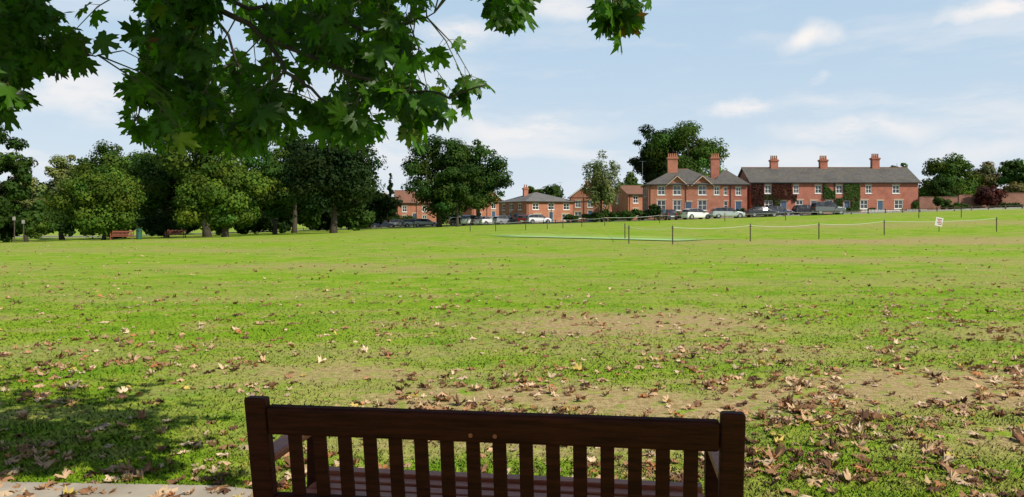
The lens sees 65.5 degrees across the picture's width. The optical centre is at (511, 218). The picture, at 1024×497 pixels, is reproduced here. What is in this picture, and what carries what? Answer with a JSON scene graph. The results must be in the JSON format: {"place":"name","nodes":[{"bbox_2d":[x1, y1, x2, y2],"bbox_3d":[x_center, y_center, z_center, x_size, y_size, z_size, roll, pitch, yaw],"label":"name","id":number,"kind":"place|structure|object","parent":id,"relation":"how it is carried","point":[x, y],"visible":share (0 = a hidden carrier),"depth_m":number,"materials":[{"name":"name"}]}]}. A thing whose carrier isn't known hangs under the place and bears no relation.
{"place":"outdoors","nodes":[
{"label":"outdoors","id":0,"kind":"place"},
{"bbox_2d":[0,482,252,496],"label":"concrete path","id":1,"kind":"structure","parent":0,"point":[137,490],"depth_m":4.65,"materials":[{"name":"beige concrete"}]},
{"bbox_2d":[0,208,1023,496],"bbox_3d":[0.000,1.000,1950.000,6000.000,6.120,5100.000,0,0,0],"label":"grass ground","id":2,"kind":"structure","parent":0,"point":[922,238],"depth_m":13.14,"materials":[{"name":"green plant"}]},
{"bbox_2d":[0,125,38,216],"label":"lime tree","id":3,"kind":"object","parent":2,"relation":"on","point":[12,188],"visible":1,"depth_m":70.42,"materials":[{"name":"green plant"}]},
{"bbox_2d":[10,170,47,241],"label":"young ash tree","id":4,"kind":"object","parent":2,"relation":"on","point":[27,203],"visible":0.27,"depth_m":119.84,"materials":[{"name":"green plant"}]},
{"bbox_2d":[21,214,55,238],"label":"garden hedge","id":5,"kind":"object","parent":2,"relation":"on","point":[35,230],"visible":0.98,"depth_m":99.59,"materials":[{"name":"green plant"}]},
{"bbox_2d":[40,154,76,239],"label":"ash tree","id":6,"kind":"object","parent":2,"relation":"on","point":[59,171],"visible":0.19,"depth_m":129.25,"materials":[{"name":"green plant"}]},
{"bbox_2d":[38,161,147,239],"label":"oak tree","id":7,"kind":"object","parent":2,"relation":"on","point":[106,199],"visible":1,"depth_m":84.04,"materials":[{"name":"green plant"}]},
{"bbox_2d":[69,139,149,183],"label":"poplar tree","id":8,"kind":"object","parent":2,"relation":"on","point":[107,154],"visible":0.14,"depth_m":122.83,"materials":[{"name":"green plant"}]},
{"bbox_2d":[110,231,133,239],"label":"park bench","id":9,"kind":"object","parent":2,"relation":"on","point":[120,235],"visible":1,"depth_m":79.85,"materials":[{"name":"red wood"}]},
{"bbox_2d":[136,229,141,238],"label":"litter bin","id":10,"kind":"object","parent":2,"relation":"on","point":[138,233],"visible":0.81,"depth_m":79.78,"materials":[{"name":"green paint"}]},
{"bbox_2d":[135,214,176,235],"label":"garden hedge","id":11,"kind":"object","parent":2,"relation":"on","point":[160,224],"visible":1,"depth_m":97.73,"materials":[{"name":"green plant"}]},
{"bbox_2d":[124,150,200,237],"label":"oak tree","id":12,"kind":"object","parent":2,"relation":"on","point":[160,192],"visible":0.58,"depth_m":101.78,"materials":[{"name":"green plant"}]},
{"bbox_2d":[165,230,185,237],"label":"park bench","id":13,"kind":"object","parent":2,"relation":"on","point":[177,233],"visible":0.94,"depth_m":87.90,"materials":[{"name":"red wood"}]},
{"bbox_2d":[141,87,276,236],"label":"plane tree","id":14,"kind":"object","parent":2,"relation":"on","point":[199,160],"visible":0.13,"depth_m":91.79,"materials":[{"name":"green plant"}]},
{"bbox_2d":[171,151,280,236],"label":"oak tree","id":15,"kind":"object","parent":2,"relation":"on","point":[225,203],"visible":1,"depth_m":80.30,"materials":[{"name":"green plant"}]},
{"bbox_2d":[252,146,298,233],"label":"oak tree","id":16,"kind":"object","parent":2,"relation":"on","point":[277,203],"visible":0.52,"depth_m":98.74,"materials":[{"name":"green plant"}]},
{"bbox_2d":[254,131,308,232],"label":"horse chestnut tree","id":17,"kind":"object","parent":2,"relation":"on","point":[294,223],"visible":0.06,"depth_m":111.15,"materials":[{"name":"green plant"}]},
{"bbox_2d":[0,0,651,161],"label":"maple tree","id":18,"kind":"object","parent":2,"relation":"on","point":[192,107],"visible":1,"depth_m":3.63,"materials":[{"name":"green plant"}]},
{"bbox_2d":[270,132,388,232],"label":"horse chestnut tree","id":19,"kind":"object","parent":2,"relation":"on","point":[334,178],"visible":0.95,"depth_m":89.47,"materials":[{"name":"green plant"}]},
{"bbox_2d":[386,173,399,222],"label":"conifer tree","id":20,"kind":"object","parent":2,"relation":"on","point":[393,212],"visible":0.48,"depth_m":164.79,"materials":[{"name":"green plant"}]},
{"bbox_2d":[396,201,435,221],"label":"walls","id":21,"kind":"structure","parent":2,"relation":"on","point":[411,208],"depth_m":168.69,"materials":[{"name":"orange brick"}]},
{"bbox_2d":[394,190,428,202],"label":"roof","id":22,"kind":"structure","parent":21,"relation":"on","point":[406,197],"depth_m":170.18,"materials":[{"name":"tile"}]},
{"bbox_2d":[397,203,429,218],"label":"gutters and downpipes","id":23,"kind":"object","parent":21,"relation":"attached to","point":[412,203],"visible":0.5,"depth_m":168.44,"materials":[{"name":"plastic"}]},
{"bbox_2d":[402,206,426,218],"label":"window frames","id":24,"kind":"structure","parent":21,"relation":"attached to","point":[413,213],"depth_m":168.62,"materials":[{"name":"white wood"}]},
{"bbox_2d":[400,134,472,226],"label":"oak tree","id":25,"kind":"object","parent":2,"relation":"on","point":[455,154],"visible":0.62,"depth_m":126.59,"materials":[{"name":"green plant"}]},
{"bbox_2d":[431,162,487,226],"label":"oak tree","id":26,"kind":"object","parent":2,"relation":"on","point":[449,184],"visible":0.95,"depth_m":124.42,"materials":[{"name":"green plant"}]},
{"bbox_2d":[0,171,938,241],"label":"distant trees","id":27,"kind":"object","parent":2,"relation":"on","point":[377,211],"visible":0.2,"depth_m":115.24,"materials":[{"name":"green plant"}]},
{"bbox_2d":[439,139,513,224],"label":"oak tree","id":28,"kind":"object","parent":2,"relation":"on","point":[494,177],"visible":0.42,"depth_m":135.42,"materials":[{"name":"green plant"}]},
{"bbox_2d":[463,192,501,216],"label":"walls","id":29,"kind":"structure","parent":2,"relation":"on","point":[486,212],"depth_m":171.20,"materials":[{"name":"orange brick"}]},
{"bbox_2d":[244,395,745,496],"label":"park bench","id":30,"kind":"object","parent":2,"relation":"on","point":[721,444],"visible":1,"depth_m":2.94,"materials":[{"name":"brown wood"}]},
{"bbox_2d":[0,218,1023,496],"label":"fallen leaves","id":31,"kind":"object","parent":2,"relation":"on","point":[940,450],"visible":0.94,"depth_m":7.02,"materials":[{"name":"brown plant"}]},
{"bbox_2d":[527,186,536,193],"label":"oak tree","id":32,"kind":"object","parent":2,"relation":"on","point":[532,189],"visible":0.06,"depth_m":189.12,"materials":[{"name":"green plant"}]},
{"bbox_2d":[499,202,572,222],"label":"walls","id":33,"kind":"structure","parent":2,"relation":"on","point":[558,210],"depth_m":148.57,"materials":[{"name":"orange brick"}]},
{"bbox_2d":[502,204,568,220],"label":"window frames","id":34,"kind":"structure","parent":33,"relation":"attached to","point":[535,206],"depth_m":149.13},
{"bbox_2d":[503,204,568,219],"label":"window glass","id":35,"kind":"object","parent":34,"relation":"in","point":[566,206],"visible":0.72,"depth_m":149.24,"materials":[{"name":"glass"}]},
{"bbox_2d":[502,202,569,213],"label":"lintels","id":36,"kind":"object","parent":33,"relation":"attached to","point":[538,203],"visible":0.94,"depth_m":148.25,"materials":[{"name":"beige stone"}]},
{"bbox_2d":[498,192,576,202],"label":"roof","id":37,"kind":"structure","parent":33,"relation":"on","point":[535,196],"depth_m":150.35,"materials":[{"name":"tile"}]},
{"bbox_2d":[522,188,528,195],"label":"chimneys","id":38,"kind":"object","parent":37,"relation":"on","point":[525,191],"visible":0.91,"depth_m":153.34,"materials":[{"name":"orange brick"}]},
{"bbox_2d":[526,201,557,219],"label":"gutters and downpipes","id":39,"kind":"object","parent":33,"relation":"attached to","point":[545,201],"visible":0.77,"depth_m":147.57,"materials":[{"name":"plastic"}]},
{"bbox_2d":[52,207,1023,236],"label":"road kerb","id":40,"kind":"structure","parent":2,"relation":"on","point":[644,219],"depth_m":118.11,"materials":[{"name":"concrete"}]},
{"bbox_2d":[536,183,564,197],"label":"oak tree","id":41,"kind":"object","parent":2,"relation":"on","point":[555,190],"visible":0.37,"depth_m":183.28,"materials":[{"name":"green plant"}]},
{"bbox_2d":[563,214,578,221],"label":"garden hedge","id":42,"kind":"object","parent":2,"relation":"on","point":[571,217],"visible":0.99,"depth_m":129.60,"materials":[{"name":"green plant"}]},
{"bbox_2d":[569,187,602,220],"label":"walls","id":43,"kind":"structure","parent":2,"relation":"on","point":[584,205],"depth_m":149.49,"materials":[{"name":"orange brick"}]},
{"bbox_2d":[570,186,592,218],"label":"window frames","id":44,"kind":"structure","parent":43,"relation":"attached to","point":[580,202],"depth_m":149.51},
{"bbox_2d":[575,201,591,217],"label":"window glass","id":45,"kind":"object","parent":44,"relation":"in","point":[578,205],"visible":0.4,"depth_m":149.74,"materials":[{"name":"glass"}]},
{"bbox_2d":[580,212,599,221],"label":"garden hedge","id":46,"kind":"object","parent":2,"relation":"on","point":[593,215],"visible":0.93,"depth_m":121.47,"materials":[{"name":"green plant"}]},
{"bbox_2d":[579,149,622,221],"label":"silver birch tree","id":47,"kind":"object","parent":2,"relation":"on","point":[603,189],"visible":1,"depth_m":118.36,"materials":[{"name":"green plant"}]},
{"bbox_2d":[472,233,733,238],"bbox_3d":[5.726,1.280,58.398,4.367,0.107,23.507,0,0,-40],"label":"cricket wicket","id":48,"kind":"object","parent":2,"relation":"on","point":[585,235],"visible":0.85,"depth_m":57.88,"materials":[{"name":"green plant"}]},
{"bbox_2d":[510,235,696,240],"bbox_3d":[5.026,1.307,54.426,2.130,0.057,17.511,0,0,-44],"label":"wicket cover","id":49,"kind":"object","parent":2,"relation":"on","point":[603,237],"visible":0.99,"depth_m":53.80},
{"bbox_2d":[599,209,619,221],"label":"garden hedge","id":50,"kind":"object","parent":2,"relation":"on","point":[612,216],"visible":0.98,"depth_m":117.36,"materials":[{"name":"green plant"}]},
{"bbox_2d":[612,189,642,219],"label":"walls","id":51,"kind":"structure","parent":2,"relation":"on","point":[623,204],"depth_m":141.23,"materials":[{"name":"orange brick"}]},
{"bbox_2d":[615,185,642,193],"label":"roof","id":52,"kind":"structure","parent":51,"relation":"on","point":[632,189],"depth_m":142.50,"materials":[{"name":"tile"}]},
{"bbox_2d":[628,226,629,243],"bbox_3d":[6.676,0.964,45.500,0.091,1.150,0.091,0,0,0],"label":"boundary stake","id":53,"kind":"object","parent":2,"relation":"on","point":[628,234],"visible":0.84,"depth_m":45.48,"materials":[{"name":"yellow wood"}]},
{"bbox_2d":[626,218,995,228],"bbox_3d":[19.457,0.305,53.737,30.212,0.628,7.457,0,0,-26],"label":"boundary rope","id":54,"kind":"object","parent":53,"relation":"attached to","point":[804,225],"visible":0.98,"depth_m":49.06,"materials":[{"name":"white"}]},
{"bbox_2d":[619,171,643,184],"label":"oak tree","id":55,"kind":"object","parent":2,"relation":"on","point":[630,179],"visible":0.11,"depth_m":149.37,"materials":[{"name":"green plant"}]},
{"bbox_2d":[618,209,645,220],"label":"garden hedge","id":56,"kind":"object","parent":2,"relation":"on","point":[623,214],"visible":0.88,"depth_m":112.53,"materials":[{"name":"green plant"}]},
{"bbox_2d":[627,124,677,184],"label":"oak tree","id":57,"kind":"object","parent":2,"relation":"on","point":[648,174],"visible":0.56,"depth_m":166.84,"materials":[{"name":"green plant"}]},
{"bbox_2d":[642,204,662,218],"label":"garden hedge","id":58,"kind":"object","parent":2,"relation":"on","point":[654,210],"visible":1,"depth_m":110.62,"materials":[{"name":"green plant"}]},
{"bbox_2d":[297,204,1022,230],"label":"post and rail fence","id":59,"kind":"object","parent":2,"relation":"on","point":[834,211],"visible":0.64,"depth_m":110.45,"materials":[{"name":"brown wood"}]},
{"bbox_2d":[658,209,677,219],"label":"parked car","id":60,"kind":"object","parent":2,"relation":"on","point":[671,213],"visible":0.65,"depth_m":112.20,"materials":[{"name":"paint"}]},
{"bbox_2d":[641,153,725,218],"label":"brick villa","id":61,"kind":"object","parent":2,"relation":"on","point":[675,187],"visible":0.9,"depth_m":118.34,"materials":[{"name":"brick"}]},
{"bbox_2d":[646,185,718,210],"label":"window frames","id":62,"kind":"structure","parent":61,"relation":"in","point":[661,190],"depth_m":118.32,"materials":[{"name":"white paint"}]},
{"bbox_2d":[657,186,718,209],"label":"window glass","id":63,"kind":"structure","parent":61,"relation":"in","point":[676,189],"depth_m":118.41,"materials":[{"name":"glass"}]},
{"bbox_2d":[644,120,729,176],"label":"oak tree","id":64,"kind":"object","parent":2,"relation":"on","point":[695,156],"visible":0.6,"depth_m":162.03,"materials":[{"name":"green plant"}]},
{"bbox_2d":[681,208,710,219],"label":"parked car","id":65,"kind":"object","parent":2,"relation":"on","point":[688,212],"visible":0.97,"depth_m":110.18,"materials":[{"name":"paint"}]},
{"bbox_2d":[710,207,744,217],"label":"parked car","id":66,"kind":"object","parent":2,"relation":"on","point":[719,212],"visible":0.97,"depth_m":109.87,"materials":[{"name":"paint"}]},
{"bbox_2d":[709,153,749,209],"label":"brick cottage","id":67,"kind":"structure","parent":2,"relation":"on","point":[735,192],"depth_m":119.67,"materials":[{"name":"brick"}]},
{"bbox_2d":[724,188,739,206],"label":"window glass","id":68,"kind":"structure","parent":67,"relation":"in","point":[725,189],"depth_m":119.80,"materials":[{"name":"glass"}]},
{"bbox_2d":[724,187,741,209],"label":"window frames","id":69,"kind":"structure","parent":67,"relation":"in","point":[724,187],"depth_m":119.60,"materials":[{"name":"white paint"}]},
{"bbox_2d":[736,202,740,209],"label":"doors","id":70,"kind":"structure","parent":67,"relation":"in","point":[738,204],"depth_m":119.63,"materials":[{"name":"paint"}]},
{"bbox_2d":[744,207,778,216],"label":"parked car","id":71,"kind":"object","parent":2,"relation":"on","point":[755,211],"visible":0.83,"depth_m":111.17,"materials":[{"name":"paint"}]},
{"bbox_2d":[810,202,845,214],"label":"parked car","id":72,"kind":"object","parent":2,"relation":"on","point":[823,206],"visible":0.84,"depth_m":110.66,"materials":[{"name":"paint"}]},
{"bbox_2d":[737,154,921,215],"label":"terraced brick houses","id":73,"kind":"structure","parent":2,"relation":"on","point":[883,188],"depth_m":122.13,"materials":[{"name":"brick"}]},
{"bbox_2d":[751,183,796,207],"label":"virginia creeper","id":74,"kind":"object","parent":73,"relation":"attached to","point":[776,196],"visible":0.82,"depth_m":121.72,"materials":[{"name":"green plant"}]},
{"bbox_2d":[781,201,882,212],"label":"doors","id":75,"kind":"structure","parent":73,"relation":"in","point":[783,203],"depth_m":122.08,"materials":[{"name":"paint"}]},
{"bbox_2d":[764,185,902,211],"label":"window frames","id":76,"kind":"structure","parent":73,"relation":"in","point":[768,204],"depth_m":122.05,"materials":[{"name":"white paint"}]},
{"bbox_2d":[765,186,901,207],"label":"window glass","id":77,"kind":"structure","parent":73,"relation":"in","point":[767,188],"depth_m":122.14,"materials":[{"name":"grey glass"}]},
{"bbox_2d":[823,183,860,211],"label":"climbing ivy","id":78,"kind":"object","parent":73,"relation":"attached to","point":[852,191],"visible":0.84,"depth_m":121.72,"materials":[{"name":"green plant"}]},
{"bbox_2d":[911,201,918,209],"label":"garden hedge","id":79,"kind":"object","parent":2,"relation":"on","point":[915,205],"visible":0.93,"depth_m":120.71,"materials":[{"name":"green plant"}]},
{"bbox_2d":[935,217,943,226],"bbox_3d":[31.094,0.476,58.019,0.618,1.176,0.071,0,0,8],"label":"warning sign","id":80,"kind":"object","parent":2,"relation":"on","point":[938,223],"visible":0.81,"depth_m":57.99,"materials":[{"name":"white wood"}]},
{"bbox_2d":[923,173,963,196],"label":"garden shrub","id":81,"kind":"object","parent":2,"relation":"on","point":[940,186],"visible":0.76,"depth_m":124.84,"materials":[{"name":"green plant"}]},
{"bbox_2d":[918,153,985,193],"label":"garden tree","id":82,"kind":"object","parent":2,"relation":"on","point":[954,168],"visible":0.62,"depth_m":140.34,"materials":[{"name":"green plant"}]},
{"bbox_2d":[947,202,970,209],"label":"garden hedge","id":83,"kind":"object","parent":2,"relation":"on","point":[962,205],"visible":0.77,"depth_m":118.18,"materials":[{"name":"green plant"}]},
{"bbox_2d":[954,181,976,194],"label":"garden shrub","id":84,"kind":"object","parent":2,"relation":"on","point":[968,188],"visible":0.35,"depth_m":128.18,"materials":[{"name":"green plant"}]},
{"bbox_2d":[918,193,1023,209],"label":"garden wall","id":85,"kind":"structure","parent":2,"relation":"on","point":[925,202],"depth_m":121.33,"materials":[{"name":"brick"}]},
{"bbox_2d":[966,161,1002,188],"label":"garden tree","id":86,"kind":"object","parent":2,"relation":"on","point":[989,172],"visible":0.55,"depth_m":144.10,"materials":[{"name":"green plant"}]},
{"bbox_2d":[973,185,1008,207],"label":"copper beech tree","id":87,"kind":"object","parent":2,"relation":"on","point":[992,196],"visible":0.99,"depth_m":118.81,"materials":[{"name":"red plant"}]},
{"bbox_2d":[990,158,1023,190],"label":"garden tree","id":88,"kind":"object","parent":2,"relation":"on","point":[1012,170],"visible":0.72,"depth_m":136.82,"materials":[{"name":"green plant"}]},
{"bbox_2d":[996,202,1023,207],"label":"garden hedge","id":89,"kind":"object","parent":2,"relation":"on","point":[1002,204],"visible":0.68,"depth_m":117.64,"materials":[{"name":"green plant"}]},
{"bbox_2d":[1000,181,1023,192],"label":"garden shrub","id":90,"kind":"object","parent":2,"relation":"on","point":[1015,187],"visible":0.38,"depth_m":125.19,"materials":[{"name":"green plant"}]},
{"bbox_2d":[0,0,1023,212],"label":"sky","id":91,"kind":"structure","parent":0,"point":[797,82],"materials":[{"name":"blue"}]},
{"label":"road","id":92,"kind":"structure","parent":0,"visible":0},
{"bbox_2d":[370,220,394,227],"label":"parked car","id":93,"kind":"object","parent":92,"relation":"on","point":[384,224],"visible":0.73,"depth_m":149.16,"materials":[{"name":"paint"}]},
{"bbox_2d":[389,219,404,226],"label":"parked car","id":94,"kind":"object","parent":92,"relation":"on","point":[397,222],"visible":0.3,"depth_m":150.12,"materials":[{"name":"paint"}]},
{"bbox_2d":[403,219,414,226],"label":"parked car","id":95,"kind":"object","parent":92,"relation":"on","point":[407,222],"visible":0.52,"depth_m":147.01,"materials":[{"name":"paint"}]},
{"bbox_2d":[413,219,436,226],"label":"parked car","id":96,"kind":"object","parent":92,"relation":"on","point":[417,222],"visible":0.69,"depth_m":145.12,"materials":[{"name":"paint"}]},
{"bbox_2d":[448,217,468,224],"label":"parked car","id":97,"kind":"object","parent":92,"relation":"on","point":[451,220],"visible":0.45,"depth_m":144.01,"materials":[{"name":"paint"}]},
{"bbox_2d":[461,215,475,225],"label":"parked car","id":98,"kind":"object","parent":92,"relation":"on","point":[468,219],"visible":0.56,"depth_m":138.29,"materials":[{"name":"paint"}]},
{"bbox_2d":[473,216,489,224],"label":"parked car","id":99,"kind":"object","parent":92,"relation":"on","point":[476,219],"visible":0.53,"depth_m":137.28,"materials":[{"name":"paint"}]},
{"bbox_2d":[480,216,505,224],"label":"parked car","id":100,"kind":"object","parent":92,"relation":"on","point":[487,219],"visible":0.48,"depth_m":136.82,"materials":[{"name":"paint"}]},
{"bbox_2d":[492,216,517,223],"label":"parked car","id":101,"kind":"object","parent":92,"relation":"on","point":[503,219],"visible":0.63,"depth_m":134.93,"materials":[{"name":"paint"}]},
{"bbox_2d":[512,213,524,223],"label":"parked car","id":102,"kind":"object","parent":92,"relation":"on","point":[515,217],"visible":0.37,"depth_m":134.04,"materials":[{"name":"paint"}]},
{"bbox_2d":[517,215,527,222],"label":"parked car","id":103,"kind":"object","parent":92,"relation":"on","point":[521,217],"visible":0.38,"depth_m":132.29,"materials":[{"name":"paint"}]},
{"bbox_2d":[526,214,551,222],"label":"parked car","id":104,"kind":"object","parent":92,"relation":"on","point":[534,218],"visible":0.74,"depth_m":131.16,"materials":[{"name":"paint"}]},
{"bbox_2d":[764,206,792,215],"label":"parked car","id":105,"kind":"object","parent":92,"relation":"on","point":[780,209],"visible":0.41,"depth_m":113.71,"materials":[{"name":"paint"}]},
{"bbox_2d":[792,205,812,214],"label":"parked car","id":106,"kind":"object","parent":92,"relation":"on","point":[799,208],"visible":0.56,"depth_m":114.66,"materials":[{"name":"paint"}]},
{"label":"boundary stake","id":107,"kind":"object","parent":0,"visible":0},
{"bbox_2d":[605,209,993,217],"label":"boundary rope","id":108,"kind":"object","parent":107,"relation":"attached to","point":[783,212],"visible":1,"depth_m":87.39,"materials":[{"name":"white"}]},
{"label":"pavement","id":109,"kind":"structure","parent":0,"visible":0},
{"bbox_2d":[390,214,414,226],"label":"garden hedge","id":110,"kind":"object","parent":109,"relation":"on","point":[403,218],"visible":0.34,"depth_m":157.32,"materials":[{"name":"green plant"}]},
{"bbox_2d":[932,196,951,209],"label":"garden hedge","id":111,"kind":"object","parent":109,"relation":"on","point":[937,201],"visible":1,"depth_m":118.75,"materials":[{"name":"green plant"}]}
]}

